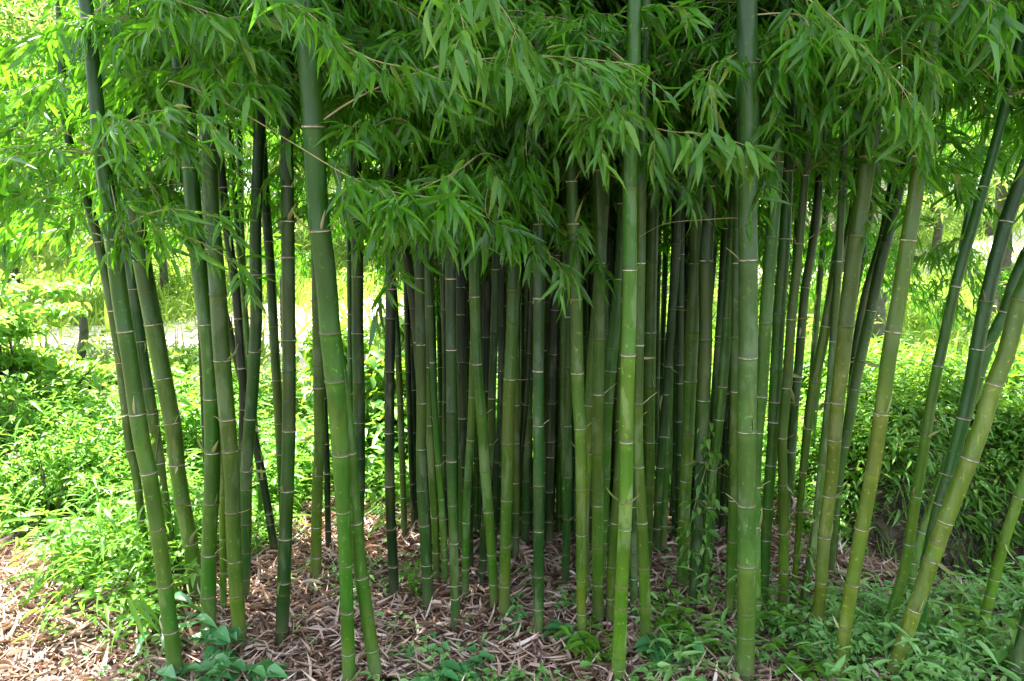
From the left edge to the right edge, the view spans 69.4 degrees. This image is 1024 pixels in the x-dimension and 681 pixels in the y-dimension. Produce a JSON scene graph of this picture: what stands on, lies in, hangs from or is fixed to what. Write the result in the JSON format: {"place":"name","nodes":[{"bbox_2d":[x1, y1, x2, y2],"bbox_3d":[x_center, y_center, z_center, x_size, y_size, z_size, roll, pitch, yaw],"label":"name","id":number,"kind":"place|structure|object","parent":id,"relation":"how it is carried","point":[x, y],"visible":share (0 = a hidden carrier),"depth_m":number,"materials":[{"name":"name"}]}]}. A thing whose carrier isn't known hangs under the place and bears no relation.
{"place":"outdoors","nodes":[
{"label":"outdoors","id":0,"kind":"place"},
{"bbox_2d":[0,213,1023,680],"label":"ground","id":1,"kind":"structure","parent":0,"point":[872,549],"depth_m":3.88,"materials":[{"name":"brown soil"}]},
{"bbox_2d":[0,348,98,484],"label":"shrub","id":2,"kind":"object","parent":1,"relation":"on","point":[31,414],"visible":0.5,"depth_m":5.08,"materials":[{"name":"green plant"}]},
{"bbox_2d":[0,0,104,280],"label":"tree","id":3,"kind":"object","parent":1,"relation":"on","point":[57,267],"visible":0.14,"depth_m":9.38,"materials":[{"name":"green plant"}]},
{"bbox_2d":[0,230,116,411],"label":"shrub","id":4,"kind":"object","parent":1,"relation":"on","point":[37,361],"visible":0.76,"depth_m":5.97,"materials":[{"name":"green plant"}]},
{"bbox_2d":[0,396,130,539],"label":"shrub","id":5,"kind":"object","parent":1,"relation":"on","point":[74,459],"visible":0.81,"depth_m":4.39,"materials":[{"name":"green plant"}]},
{"bbox_2d":[0,0,216,583],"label":"bamboo culm","id":6,"kind":"object","parent":1,"relation":"on","point":[100,250],"visible":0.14,"depth_m":3.52,"materials":[{"name":"green plant"}]},
{"bbox_2d":[0,0,231,573],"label":"bamboo culm","id":7,"kind":"object","parent":1,"relation":"on","point":[147,378],"visible":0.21,"depth_m":3.64,"materials":[{"name":"green plant"}]},
{"bbox_2d":[6,78,226,611],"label":"bamboo culm","id":8,"kind":"object","parent":1,"relation":"on","point":[222,564],"visible":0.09,"depth_m":3.31,"materials":[{"name":"green plant"}]},
{"bbox_2d":[0,0,296,332],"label":"tree","id":9,"kind":"object","parent":1,"relation":"on","point":[31,9],"visible":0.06,"depth_m":9.05,"materials":[{"name":"green plant"}]},
{"bbox_2d":[0,374,332,652],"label":"undergrowth","id":10,"kind":"object","parent":1,"relation":"on","point":[113,528],"visible":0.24,"depth_m":3.73,"materials":[{"name":"green plant"}]},
{"bbox_2d":[0,0,342,675],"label":"bamboo culm","id":11,"kind":"object","parent":1,"relation":"on","point":[111,214],"visible":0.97,"depth_m":2.45,"materials":[{"name":"green plant"}]},
{"bbox_2d":[0,0,345,553],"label":"bamboo culm","id":12,"kind":"object","parent":1,"relation":"on","point":[266,501],"visible":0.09,"depth_m":3.96,"materials":[{"name":"green plant"}]},
{"bbox_2d":[24,8,337,486],"bbox_3d":[-1.749,-2.585,4.785,2.098,7.455,1.888,0,6,0],"label":"bamboo culm","id":13,"kind":"object","parent":1,"relation":"on","point":[242,225],"visible":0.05,"depth_m":4.78,"materials":[{"name":"green plant"}]},
{"bbox_2d":[111,347,264,463],"bbox_3d":[-2.522,0.548,5.577,1.142,0.973,1.408,0,6,0],"label":"shrub","id":14,"kind":"object","parent":1,"relation":"on","point":[190,410],"visible":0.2,"depth_m":5.46,"materials":[{"name":"green plant"}]},
{"bbox_2d":[0,0,381,601],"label":"bamboo culm","id":15,"kind":"object","parent":1,"relation":"on","point":[153,325],"visible":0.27,"depth_m":3.25,"materials":[{"name":"green plant"}]},
{"bbox_2d":[52,78,333,525],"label":"bamboo culm","id":16,"kind":"object","parent":1,"relation":"on","point":[84,259],"visible":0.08,"depth_m":4.29,"materials":[{"name":"green plant"}]},
{"bbox_2d":[177,625,246,677],"bbox_3d":[-1.207,1.246,2.921,0.240,0.154,0.330,0,6,0],"label":"weed plant","id":17,"kind":"object","parent":1,"relation":"on","point":[221,635],"visible":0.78,"depth_m":2.99,"materials":[{"name":"green plant"}]},
{"bbox_2d":[24,0,402,680],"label":"bamboo culm","id":18,"kind":"object","parent":1,"relation":"on","point":[366,606],"visible":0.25,"depth_m":2.76,"materials":[{"name":"green plant"}]},
{"bbox_2d":[46,56,382,509],"bbox_3d":[-1.592,-2.565,3.816,2.366,7.609,2.245,0,6,0],"label":"bamboo culm","id":19,"kind":"object","parent":1,"relation":"on","point":[268,241],"visible":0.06,"depth_m":4.15,"materials":[{"name":"green plant"}]},
{"bbox_2d":[44,0,408,469],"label":"bamboo culm","id":20,"kind":"object","parent":1,"relation":"on","point":[238,315],"visible":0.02,"depth_m":3.69,"materials":[{"name":"green plant"}]},
{"bbox_2d":[0,0,492,628],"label":"bamboo culm","id":21,"kind":"object","parent":1,"relation":"on","point":[448,208],"visible":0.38,"depth_m":2.52,"materials":[{"name":"green plant"}]},
{"bbox_2d":[205,653,289,680],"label":"weed plant","id":22,"kind":"object","parent":1,"relation":"on","point":[265,668],"visible":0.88,"depth_m":2.80,"materials":[{"name":"green plant"}]},
{"bbox_2d":[4,0,496,653],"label":"bamboo culm","id":23,"kind":"object","parent":1,"relation":"on","point":[220,328],"visible":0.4,"depth_m":2.77,"materials":[{"name":"green plant"}]},
{"bbox_2d":[109,0,394,601],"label":"bamboo culm","id":24,"kind":"object","parent":1,"relation":"on","point":[253,374],"visible":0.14,"depth_m":3.35,"materials":[{"name":"green plant"}]},
{"bbox_2d":[104,1,400,578],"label":"bamboo culm","id":25,"kind":"object","parent":1,"relation":"on","point":[316,507],"visible":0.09,"depth_m":3.63,"materials":[{"name":"green plant"}]},
{"bbox_2d":[138,0,409,552],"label":"bamboo culm","id":26,"kind":"object","parent":1,"relation":"on","point":[375,175],"visible":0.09,"depth_m":4.08,"materials":[{"name":"green plant"}]},
{"bbox_2d":[104,0,491,645],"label":"bamboo culm","id":27,"kind":"object","parent":1,"relation":"on","point":[288,410],"visible":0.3,"depth_m":2.92,"materials":[{"name":"green plant"}]},
{"bbox_2d":[198,55,400,346],"bbox_3d":[-2.869,-2.907,10.365,4.839,6.176,4.698,-2,6,-17],"label":"tree","id":28,"kind":"object","parent":1,"relation":"on","point":[297,172],"depth_m":10.14,"materials":[{"name":"green plant"}]},
{"bbox_2d":[192,4,448,580],"bbox_3d":[-0.778,-2.503,3.217,2.519,7.604,2.146,-4,7,-31],"label":"bamboo culm","id":29,"kind":"object","parent":1,"relation":"on","point":[439,474],"visible":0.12,"depth_m":3.56,"materials":[{"name":"green plant"}]},
{"bbox_2d":[236,126,417,519],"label":"bamboo culm","id":30,"kind":"object","parent":1,"relation":"on","point":[298,190],"visible":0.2,"depth_m":4.35,"materials":[{"name":"green plant"}]},
{"bbox_2d":[225,73,436,410],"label":"bamboo culm","id":31,"kind":"object","parent":1,"relation":"on","point":[349,309],"visible":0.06,"depth_m":4.98,"materials":[{"name":"green plant"}]},
{"bbox_2d":[170,0,558,612],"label":"bamboo culm","id":32,"kind":"object","parent":1,"relation":"on","point":[378,134],"visible":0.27,"depth_m":2.82,"materials":[{"name":"green plant"}]},
{"bbox_2d":[187,0,552,599],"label":"bamboo culm","id":33,"kind":"object","parent":1,"relation":"on","point":[422,121],"visible":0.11,"depth_m":3.33,"materials":[{"name":"green plant"}]},
{"bbox_2d":[266,3,502,535],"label":"bamboo culm","id":34,"kind":"object","parent":1,"relation":"on","point":[357,333],"visible":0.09,"depth_m":3.85,"materials":[{"name":"green plant"}]},
{"bbox_2d":[368,118,412,543],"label":"bamboo culm","id":35,"kind":"object","parent":1,"relation":"on","point":[400,416],"visible":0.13,"depth_m":4.21,"materials":[{"name":"green plant"}]},
{"bbox_2d":[90,0,693,680],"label":"bamboo culm","id":36,"kind":"object","parent":1,"relation":"on","point":[418,84],"visible":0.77,"depth_m":2.33,"materials":[{"name":"green plant"}]},
{"bbox_2d":[296,308,497,463],"bbox_3d":[-0.985,0.386,5.958,1.834,1.441,1.414,0,6,0],"label":"shrub","id":37,"kind":"object","parent":1,"relation":"on","point":[374,384],"visible":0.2,"depth_m":5.76,"materials":[{"name":"green plant"}]},
{"bbox_2d":[399,124,416,532],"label":"bamboo culm","id":38,"kind":"object","parent":1,"relation":"on","point":[409,412],"visible":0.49,"depth_m":4.36,"materials":[{"name":"green plant"}]},
{"bbox_2d":[297,54,521,544],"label":"bamboo culm","id":39,"kind":"object","parent":1,"relation":"on","point":[444,388],"visible":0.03,"depth_m":4.11,"materials":[{"name":"green plant"}]},
{"bbox_2d":[217,0,624,632],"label":"bamboo culm","id":40,"kind":"object","parent":1,"relation":"on","point":[463,48],"visible":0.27,"depth_m":2.75,"materials":[{"name":"green plant"}]},
{"bbox_2d":[363,14,519,561],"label":"bamboo culm","id":41,"kind":"object","parent":1,"relation":"on","point":[516,509],"visible":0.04,"depth_m":3.94,"materials":[{"name":"green plant"}]},
{"bbox_2d":[366,27,532,545],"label":"bamboo culm","id":42,"kind":"object","parent":1,"relation":"on","point":[526,484],"visible":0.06,"depth_m":4.13,"materials":[{"name":"green plant"}]},
{"bbox_2d":[408,0,508,567],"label":"bamboo culm","id":43,"kind":"object","parent":1,"relation":"on","point":[461,355],"visible":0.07,"depth_m":3.72,"materials":[{"name":"green plant"}]},
{"bbox_2d":[267,0,677,640],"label":"bamboo culm","id":44,"kind":"object","parent":1,"relation":"on","point":[535,168],"visible":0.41,"depth_m":2.64,"materials":[{"name":"green plant"}]},
{"bbox_2d":[326,4,620,607],"bbox_3d":[-0.223,-2.134,2.564,2.146,7.000,2.504,-5,7,-40],"label":"bamboo culm","id":45,"kind":"object","parent":1,"relation":"on","point":[583,240],"visible":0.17,"depth_m":3.14,"materials":[{"name":"green plant"}]},
{"bbox_2d":[476,128,507,585],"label":"bamboo culm","id":46,"kind":"object","parent":1,"relation":"on","point":[496,267],"visible":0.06,"depth_m":3.56,"materials":[{"name":"green plant"}]},
{"bbox_2d":[479,213,521,541],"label":"bamboo culm","id":47,"kind":"object","parent":1,"relation":"on","point":[486,304],"visible":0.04,"depth_m":4.02,"materials":[{"name":"green plant"}]},
{"bbox_2d":[380,0,624,584],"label":"bamboo culm","id":48,"kind":"object","parent":1,"relation":"on","point":[567,518],"visible":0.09,"depth_m":3.57,"materials":[{"name":"green plant"}]},
{"bbox_2d":[0,330,1005,524],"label":"back undergrowth","id":49,"kind":"object","parent":1,"relation":"on","point":[374,468],"visible":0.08,"depth_m":5.28,"materials":[{"name":"green plant"}]},
{"bbox_2d":[424,6,581,578],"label":"bamboo culm","id":50,"kind":"object","parent":1,"relation":"on","point":[434,508],"visible":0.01,"depth_m":3.62,"materials":[{"name":"green plant"}]},
{"bbox_2d":[0,393,1023,680],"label":"leaf litter","id":51,"kind":"object","parent":1,"relation":"on","point":[324,611],"visible":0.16,"depth_m":3.31,"materials":[{"name":"brown plant"}]},
{"bbox_2d":[685,30,980,517],"bbox_3d":[1.767,-2.739,4.178,1.806,7.674,2.072,4,7,33],"label":"bamboo culm","id":52,"kind":"object","parent":51,"relation":"on","point":[828,250],"visible":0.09,"depth_m":4.53,"materials":[{"name":"green plant"}]},
{"bbox_2d":[0,190,1023,430],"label":"meadow grass","id":53,"kind":"structure","parent":1,"relation":"on","point":[182,307],"depth_m":12.84,"materials":[{"name":"green plant"}]},
{"bbox_2d":[365,0,672,600],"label":"bamboo culm","id":54,"kind":"object","parent":1,"relation":"on","point":[466,521],"visible":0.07,"depth_m":3.48,"materials":[{"name":"green plant"}]},
{"bbox_2d":[325,0,726,639],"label":"bamboo culm","id":55,"kind":"object","parent":1,"relation":"on","point":[683,12],"visible":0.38,"depth_m":2.84,"materials":[{"name":"green plant"}]},
{"bbox_2d":[62,491,1023,680],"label":"weeds","id":56,"kind":"object","parent":1,"relation":"on","point":[871,631],"visible":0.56,"depth_m":2.98,"materials":[{"name":"green plant"}]},
{"bbox_2d":[544,150,560,546],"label":"bamboo culm","id":57,"kind":"object","parent":1,"relation":"on","point":[551,405],"visible":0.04,"depth_m":4.07,"materials":[{"name":"green plant"}]},
{"bbox_2d":[492,0,626,551],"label":"bamboo culm","id":58,"kind":"object","parent":1,"relation":"on","point":[500,370],"visible":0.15,"depth_m":3.82,"materials":[{"name":"green plant"}]},
{"bbox_2d":[519,8,602,520],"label":"bamboo culm","id":59,"kind":"object","parent":1,"relation":"on","point":[528,354],"visible":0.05,"depth_m":3.91,"materials":[{"name":"green plant"}]},
{"bbox_2d":[362,0,785,680],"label":"bamboo culm","id":60,"kind":"object","parent":1,"relation":"on","point":[676,148],"visible":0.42,"depth_m":2.47,"materials":[{"name":"green plant"}]},
{"bbox_2d":[342,0,805,621],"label":"bamboo culm","id":61,"kind":"object","parent":1,"relation":"on","point":[506,240],"visible":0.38,"depth_m":2.70,"materials":[{"name":"green plant"}]},
{"bbox_2d":[459,25,694,563],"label":"bamboo culm","id":62,"kind":"object","parent":1,"relation":"on","point":[562,358],"visible":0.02,"depth_m":3.86,"materials":[{"name":"green plant"}]},
{"bbox_2d":[466,59,770,624],"bbox_3d":[0.392,-2.215,2.628,2.409,7.147,2.212,0,6,0],"label":"bamboo culm","id":63,"kind":"object","parent":1,"relation":"on","point":[611,564],"visible":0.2,"depth_m":3.18,"materials":[{"name":"green plant"}]},
{"bbox_2d":[475,0,770,599],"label":"bamboo culm","id":64,"kind":"object","parent":1,"relation":"on","point":[588,383],"visible":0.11,"depth_m":3.30,"materials":[{"name":"green plant"}]},
{"bbox_2d":[614,357,653,624],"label":"bamboo culm","id":65,"kind":"object","parent":1,"relation":"on","point":[633,563],"visible":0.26,"depth_m":3.24,"materials":[{"name":"green plant"}]},
{"bbox_2d":[530,0,765,574],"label":"bamboo culm","id":66,"kind":"object","parent":1,"relation":"on","point":[650,331],"visible":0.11,"depth_m":3.60,"materials":[{"name":"green plant"}]},
{"bbox_2d":[470,0,835,637],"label":"bamboo culm","id":67,"kind":"object","parent":1,"relation":"on","point":[644,571],"visible":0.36,"depth_m":2.88,"materials":[{"name":"green plant"}]},
{"bbox_2d":[483,14,822,586],"bbox_3d":[0.740,-2.269,3.378,2.102,7.106,2.084,4,7,34],"label":"bamboo culm","id":68,"kind":"object","parent":1,"relation":"on","point":[612,349],"visible":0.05,"depth_m":3.54,"materials":[{"name":"green plant"}]},
{"bbox_2d":[482,0,828,623],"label":"bamboo culm","id":69,"kind":"object","parent":1,"relation":"on","point":[597,452],"visible":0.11,"depth_m":3.12,"materials":[{"name":"green plant"}]},
{"bbox_2d":[481,0,858,618],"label":"bamboo culm","id":70,"kind":"object","parent":1,"relation":"on","point":[731,566],"visible":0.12,"depth_m":3.20,"materials":[{"name":"green plant"}]},
{"bbox_2d":[658,39,687,546],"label":"bamboo culm","id":71,"kind":"object","parent":1,"relation":"on","point":[679,351],"visible":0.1,"depth_m":4.05,"materials":[{"name":"green plant"}]},
{"bbox_2d":[641,40,734,605],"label":"bamboo culm","id":72,"kind":"object","parent":1,"relation":"on","point":[722,382],"visible":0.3,"depth_m":3.26,"materials":[{"name":"green plant"}]},
{"bbox_2d":[675,419,721,602],"bbox_3d":[0.844,0.824,3.375,0.197,0.951,0.286,0,6,0],"label":"creeper vine","id":73,"kind":"object","parent":1,"relation":"on","point":[706,441],"visible":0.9,"depth_m":3.32,"materials":[{"name":"green plant"}]},
{"bbox_2d":[486,0,913,612],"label":"bamboo culm","id":74,"kind":"object","parent":1,"relation":"on","point":[706,340],"visible":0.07,"depth_m":3.26,"materials":[{"name":"green plant"}]},
{"bbox_2d":[546,9,915,555],"bbox_3d":[0.999,-2.255,3.728,2.254,7.009,2.413,4,7,36],"label":"bamboo culm","id":75,"kind":"object","parent":1,"relation":"on","point":[666,387],"visible":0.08,"depth_m":3.95,"materials":[{"name":"green plant"}]},
{"bbox_2d":[647,0,838,593],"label":"bamboo culm","id":76,"kind":"object","parent":1,"relation":"on","point":[690,379],"visible":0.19,"depth_m":3.44,"materials":[{"name":"green plant"}]},
{"bbox_2d":[660,2,858,551],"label":"bamboo culm","id":77,"kind":"object","parent":1,"relation":"on","point":[664,524],"visible":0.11,"depth_m":4.04,"materials":[{"name":"green plant"}]},
{"bbox_2d":[548,0,975,606],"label":"bamboo culm","id":78,"kind":"object","parent":1,"relation":"on","point":[778,320],"visible":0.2,"depth_m":3.17,"materials":[{"name":"green plant"}]},
{"bbox_2d":[710,0,813,556],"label":"bamboo culm","id":79,"kind":"object","parent":1,"relation":"on","point":[718,328],"visible":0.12,"depth_m":3.90,"materials":[{"name":"green plant"}]},
{"bbox_2d":[591,0,1022,639],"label":"bamboo culm","id":80,"kind":"object","parent":1,"relation":"on","point":[777,122],"visible":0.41,"depth_m":2.74,"materials":[{"name":"green plant"}]},
{"bbox_2d":[758,0,859,610],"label":"bamboo culm","id":81,"kind":"object","parent":1,"relation":"on","point":[822,454],"visible":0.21,"depth_m":3.23,"materials":[{"name":"green plant"}]},
{"bbox_2d":[666,0,985,542],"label":"bamboo culm","id":82,"kind":"object","parent":1,"relation":"on","point":[803,309],"visible":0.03,"depth_m":3.87,"materials":[{"name":"green plant"}]},
{"bbox_2d":[640,0,1015,680],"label":"bamboo culm","id":83,"kind":"object","parent":1,"relation":"on","point":[844,52],"visible":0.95,"depth_m":2.47,"materials":[{"name":"green plant"}]},
{"bbox_2d":[712,0,963,611],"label":"bamboo culm","id":84,"kind":"object","parent":1,"relation":"on","point":[802,191],"visible":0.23,"depth_m":3.15,"materials":[{"name":"green plant"}]},
{"bbox_2d":[710,0,1023,639],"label":"bamboo culm","id":85,"kind":"object","parent":1,"relation":"on","point":[847,10],"visible":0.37,"depth_m":2.83,"materials":[{"name":"green plant"}]},
{"bbox_2d":[711,318,1023,589],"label":"creeper cover","id":86,"kind":"object","parent":1,"relation":"on","point":[908,400],"visible":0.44,"depth_m":4.72,"materials":[{"name":"green plant"}]},
{"bbox_2d":[848,64,1022,392],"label":"tree","id":87,"kind":"object","parent":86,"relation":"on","point":[1005,154],"visible":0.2,"depth_m":4.21,"materials":[{"name":"green plant"}]},
{"bbox_2d":[788,93,973,476],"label":"bamboo culm","id":88,"kind":"object","parent":1,"relation":"on","point":[913,291],"visible":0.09,"depth_m":4.96,"materials":[{"name":"green plant"}]},
{"bbox_2d":[765,4,1017,486],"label":"bamboo culm","id":89,"kind":"object","parent":1,"relation":"on","point":[818,290],"visible":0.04,"depth_m":4.74,"materials":[{"name":"green plant"}]},
{"bbox_2d":[762,0,1023,603],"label":"bamboo culm","id":90,"kind":"object","parent":1,"relation":"on","point":[937,73],"visible":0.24,"depth_m":2.85,"materials":[{"name":"green plant"}]},
{"bbox_2d":[780,7,1023,557],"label":"bamboo culm","id":91,"kind":"object","parent":1,"relation":"on","point":[861,308],"visible":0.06,"depth_m":3.77,"materials":[{"name":"green plant"}]},
{"bbox_2d":[797,0,1014,578],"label":"bamboo culm","id":92,"kind":"object","parent":1,"relation":"on","point":[860,361],"visible":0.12,"depth_m":3.60,"materials":[{"name":"green plant"}]},
{"bbox_2d":[797,433,1023,586],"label":"shrub","id":93,"kind":"object","parent":1,"relation":"on","point":[907,501],"visible":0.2,"depth_m":4.58,"materials":[{"name":"green plant"}]},
{"bbox_2d":[818,64,1021,268],"bbox_3d":[9.721,-3.492,17.406,5.661,7.146,5.704,-2,6,-23],"label":"tree","id":94,"kind":"object","parent":1,"relation":"on","point":[938,226],"visible":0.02,"depth_m":17.32,"materials":[{"name":"green plant"}]},
{"bbox_2d":[819,0,1023,680],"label":"bamboo culm","id":95,"kind":"object","parent":1,"relation":"on","point":[1000,23],"visible":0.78,"depth_m":2.51,"materials":[{"name":"green plant"}]},
{"bbox_2d":[821,0,1023,665],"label":"bamboo culm","id":96,"kind":"object","parent":1,"relation":"on","point":[1014,201],"visible":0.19,"depth_m":2.77,"materials":[{"name":"green plant"}]},
{"bbox_2d":[849,0,1023,645],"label":"bamboo culm","id":97,"kind":"object","parent":1,"relation":"on","point":[1006,94],"visible":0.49,"depth_m":2.86,"materials":[{"name":"green plant"}]},
{"bbox_2d":[881,4,1023,324],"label":"tree","id":98,"kind":"object","parent":1,"relation":"on","point":[999,206],"visible":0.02,"depth_m":9.66,"materials":[{"name":"green plant"}]},
{"bbox_2d":[885,2,1023,676],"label":"bamboo culm","id":99,"kind":"object","parent":1,"relation":"on","point":[970,455],"visible":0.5,"depth_m":2.71,"materials":[{"name":"green plant"}]},
{"bbox_2d":[902,342,1023,423],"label":"shrub","id":100,"kind":"object","parent":1,"relation":"on","point":[1018,362],"visible":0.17,"depth_m":5.30,"materials":[{"name":"green plant"}]},
{"bbox_2d":[904,20,1023,604],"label":"bamboo culm","id":101,"kind":"object","parent":1,"relation":"on","point":[995,330],"visible":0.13,"depth_m":3.21,"materials":[{"name":"green plant"}]},
{"bbox_2d":[926,579,1017,649],"bbox_3d":[1.893,1.177,3.024,0.338,0.262,0.426,-4,7,-32],"label":"weed plant","id":102,"kind":"object","parent":1,"relation":"on","point":[988,622],"visible":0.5,"depth_m":3.04,"materials":[{"name":"green plant"}]},
{"bbox_2d":[975,466,1023,635],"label":"bamboo culm","id":103,"kind":"object","parent":1,"relation":"on","point":[1004,539],"visible":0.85,"depth_m":3.03,"materials":[{"name":"green plant"}]},
{"bbox_2d":[12,227,1023,385],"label":"dirt path","id":104,"kind":"structure","parent":0,"point":[70,341],"depth_m":11.64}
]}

